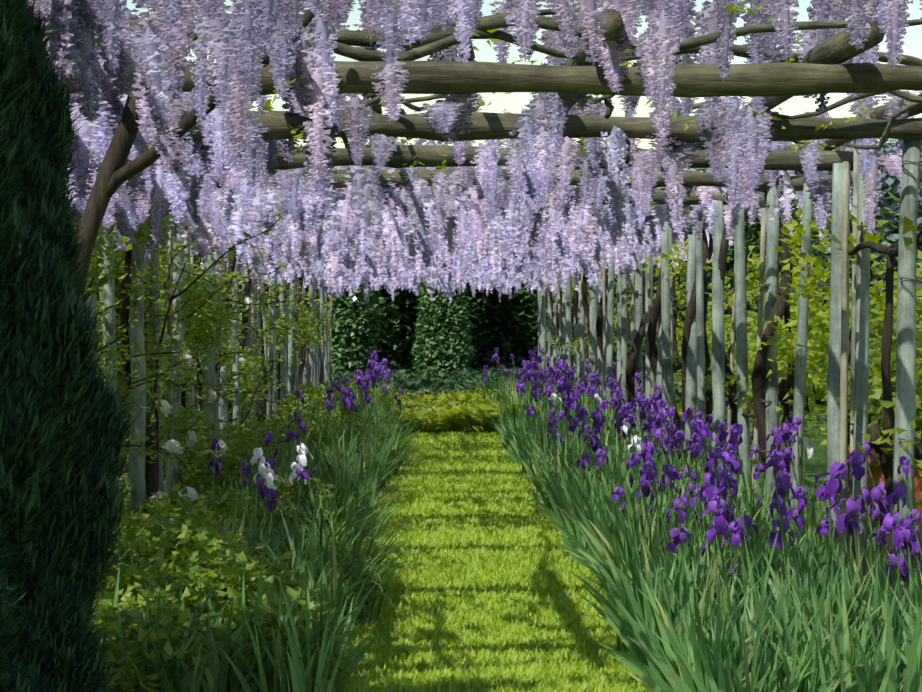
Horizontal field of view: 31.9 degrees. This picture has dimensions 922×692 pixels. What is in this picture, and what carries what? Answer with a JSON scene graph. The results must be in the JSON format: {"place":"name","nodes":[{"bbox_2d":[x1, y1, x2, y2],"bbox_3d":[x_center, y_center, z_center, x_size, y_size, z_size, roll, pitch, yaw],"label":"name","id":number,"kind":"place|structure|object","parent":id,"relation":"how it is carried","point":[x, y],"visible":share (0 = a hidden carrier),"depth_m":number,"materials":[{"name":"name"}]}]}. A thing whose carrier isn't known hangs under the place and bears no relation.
{"place":"outdoors","nodes":[
{"label":"outdoors","id":0,"kind":"place"},
{"bbox_2d":[243,357,388,487],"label":"iris flowers","id":1,"kind":"object","parent":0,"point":[275,454],"visible":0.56,"depth_m":13.43,"materials":[{"name":"purple plant"}]},
{"bbox_2d":[338,429,648,691],"bbox_3d":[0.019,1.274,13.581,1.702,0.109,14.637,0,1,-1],"label":"path grass","id":2,"kind":"structure","parent":0,"point":[464,496],"depth_m":9.11,"materials":[{"name":"green plant"}]},
{"bbox_2d":[120,0,921,171],"label":"sky","id":3,"kind":"structure","parent":0,"point":[514,102],"materials":[{"name":"white"}]},
{"bbox_2d":[123,364,921,600],"bbox_3d":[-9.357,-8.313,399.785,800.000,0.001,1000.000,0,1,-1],"label":"ground","id":4,"kind":"structure","parent":0,"point":[817,466],"depth_m":17.49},
{"bbox_2d":[0,69,110,689],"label":"cypress","id":5,"kind":"object","parent":4,"relation":"on","point":[50,484],"visible":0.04,"depth_m":4.11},
{"bbox_2d":[0,0,142,691],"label":"cypress sprays","id":6,"kind":"object","parent":5,"relation":"on","point":[96,472],"visible":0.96,"depth_m":4.09,"materials":[{"name":"green plant"}]},
{"bbox_2d":[68,183,334,533],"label":"rose shrub leaves","id":7,"kind":"object","parent":4,"relation":"on","point":[198,328],"visible":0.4,"depth_m":12.06,"materials":[{"name":"green plant"}]},
{"bbox_2d":[115,223,322,561],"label":"white flowers","id":8,"kind":"object","parent":4,"relation":"on","point":[173,446],"visible":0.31,"depth_m":11.20,"materials":[{"name":"white plant"}]},
{"bbox_2d":[88,375,395,691],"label":"ground cover plants","id":9,"kind":"object","parent":4,"relation":"on","point":[166,562],"visible":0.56,"depth_m":7.15,"materials":[{"name":"green plant"}]},
{"bbox_2d":[95,350,406,691],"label":"iris","id":10,"kind":"object","parent":4,"relation":"on","point":[296,674],"depth_m":7.42,"materials":[{"name":"green plant"}]},
{"bbox_2d":[214,355,401,551],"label":"iris stems","id":11,"kind":"object","parent":4,"relation":"on","point":[298,512],"visible":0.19,"depth_m":10.39,"materials":[{"name":"green plant"}]},
{"bbox_2d":[104,373,672,691],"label":"grassy clumps","id":12,"kind":"object","parent":4,"relation":"on","point":[358,567],"visible":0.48,"depth_m":9.28,"materials":[{"name":"green plant"}]},
{"bbox_2d":[227,167,630,375],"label":"ivy leaves","id":13,"kind":"object","parent":4,"relation":"on","point":[420,361],"visible":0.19,"depth_m":35.59,"materials":[{"name":"green plant"}]},
{"bbox_2d":[98,189,818,376],"bbox_3d":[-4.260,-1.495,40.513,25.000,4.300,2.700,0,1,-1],"label":"hedge","id":14,"kind":"object","parent":4,"relation":"on","point":[409,296],"depth_m":39.30,"materials":[{"name":"green plant"}]},
{"bbox_2d":[197,365,726,408],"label":"shady ground cover leaves","id":15,"kind":"object","parent":4,"relation":"on","point":[425,382],"visible":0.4,"depth_m":31.58,"materials":[{"name":"green plant"}]},
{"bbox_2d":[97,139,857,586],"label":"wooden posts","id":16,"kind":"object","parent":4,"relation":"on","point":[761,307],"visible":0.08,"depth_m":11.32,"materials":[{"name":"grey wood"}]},
{"bbox_2d":[278,386,712,433],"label":"ground cover leaves","id":17,"kind":"object","parent":4,"relation":"on","point":[450,411],"visible":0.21,"depth_m":20.63,"materials":[{"name":"green plant"}]},
{"bbox_2d":[74,9,921,563],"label":"wisteria trunks","id":18,"kind":"object","parent":4,"relation":"on","point":[116,171],"visible":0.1,"depth_m":10.77,"materials":[{"name":"brown plant"}]},
{"bbox_2d":[83,139,920,608],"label":"pergola posts","id":19,"kind":"object","parent":4,"relation":"on","point":[905,401],"visible":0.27,"depth_m":11.49,"materials":[{"name":"grey wood"}]},
{"bbox_2d":[53,60,921,225],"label":"pergola beams","id":20,"kind":"structure","parent":19,"relation":"on","point":[693,80],"depth_m":7.50,"materials":[{"name":"brown wood"}]},
{"bbox_2d":[82,9,921,191],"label":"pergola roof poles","id":21,"kind":"object","parent":20,"relation":"on","point":[837,49],"visible":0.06,"depth_m":6.08,"materials":[{"name":"brown wood"}]},
{"bbox_2d":[94,9,921,223],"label":"wisteria branches","id":22,"kind":"object","parent":19,"relation":"on","point":[437,40],"visible":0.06,"depth_m":6.29,"materials":[{"name":"brown wood"}]},
{"bbox_2d":[201,227,713,302],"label":"wisteria flowers","id":23,"kind":"object","parent":22,"relation":"hanging from","point":[329,271],"visible":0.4,"depth_m":18.65,"materials":[{"name":"purple plant"}]},
{"bbox_2d":[26,0,921,251],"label":"wisteria flowers","id":24,"kind":"object","parent":22,"relation":"hanging from","point":[185,174],"visible":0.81,"depth_m":5.98,"materials":[{"name":"purple plant"}]},
{"bbox_2d":[47,0,921,470],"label":"wisteria leaves","id":25,"kind":"object","parent":22,"relation":"attached to","point":[907,226],"visible":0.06,"depth_m":8.91,"materials":[{"name":"green plant"}]},
{"bbox_2d":[117,138,852,285],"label":"wisteria flowers","id":26,"kind":"object","parent":22,"relation":"hanging from","point":[356,216],"visible":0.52,"depth_m":11.45,"materials":[{"name":"purple plant"}]},
{"bbox_2d":[116,283,921,439],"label":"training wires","id":27,"kind":"object","parent":19,"relation":"attached to","point":[727,293],"visible":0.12,"depth_m":10.43,"materials":[{"name":"grey metal"}]},
{"bbox_2d":[145,160,921,571],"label":"post wire ties","id":28,"kind":"object","parent":19,"relation":"attached to","point":[825,188],"visible":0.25,"depth_m":9.29,"materials":[{"name":"grey metal"}]},
{"bbox_2d":[485,359,895,576],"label":"iris buds","id":29,"kind":"object","parent":4,"relation":"on","point":[721,490],"visible":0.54,"depth_m":9.07,"materials":[{"name":"purple plant"}]},
{"bbox_2d":[473,347,921,691],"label":"iris","id":30,"kind":"object","parent":4,"relation":"on","point":[835,638],"depth_m":7.51,"materials":[{"name":"green plant"}]},
{"bbox_2d":[486,352,921,619],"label":"iris stems","id":31,"kind":"object","parent":4,"relation":"on","point":[783,535],"visible":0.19,"depth_m":8.46,"materials":[{"name":"green plant"}]},
{"bbox_2d":[558,201,921,514],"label":"garden foliage","id":32,"kind":"object","parent":4,"relation":"on","point":[818,336],"visible":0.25,"depth_m":11.02,"materials":[{"name":"green plant"}]},
{"bbox_2d":[693,116,921,257],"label":"background trees","id":33,"kind":"object","parent":4,"relation":"on","point":[890,182],"visible":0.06,"depth_m":91.79,"materials":[{"name":"green plant"}]},
{"bbox_2d":[811,202,831,257],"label":"hazy tree","id":34,"kind":"object","parent":4,"relation":"on","point":[819,252],"depth_m":94.39,"materials":[{"name":"green plant"}]},
{"bbox_2d":[807,253,921,361],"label":"hedge","id":35,"kind":"object","parent":4,"relation":"on","point":[880,258],"depth_m":47.63,"materials":[{"name":"green plant"}]},
{"bbox_2d":[848,446,921,563],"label":"terracotta pot","id":36,"kind":"object","parent":4,"relation":"on","point":[878,476],"visible":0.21,"depth_m":10.08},
{"bbox_2d":[848,360,921,451],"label":"potted plant leaves","id":37,"kind":"object","parent":36,"relation":"in","point":[872,403],"visible":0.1,"depth_m":10.33,"materials":[{"name":"green plant"}]}
]}

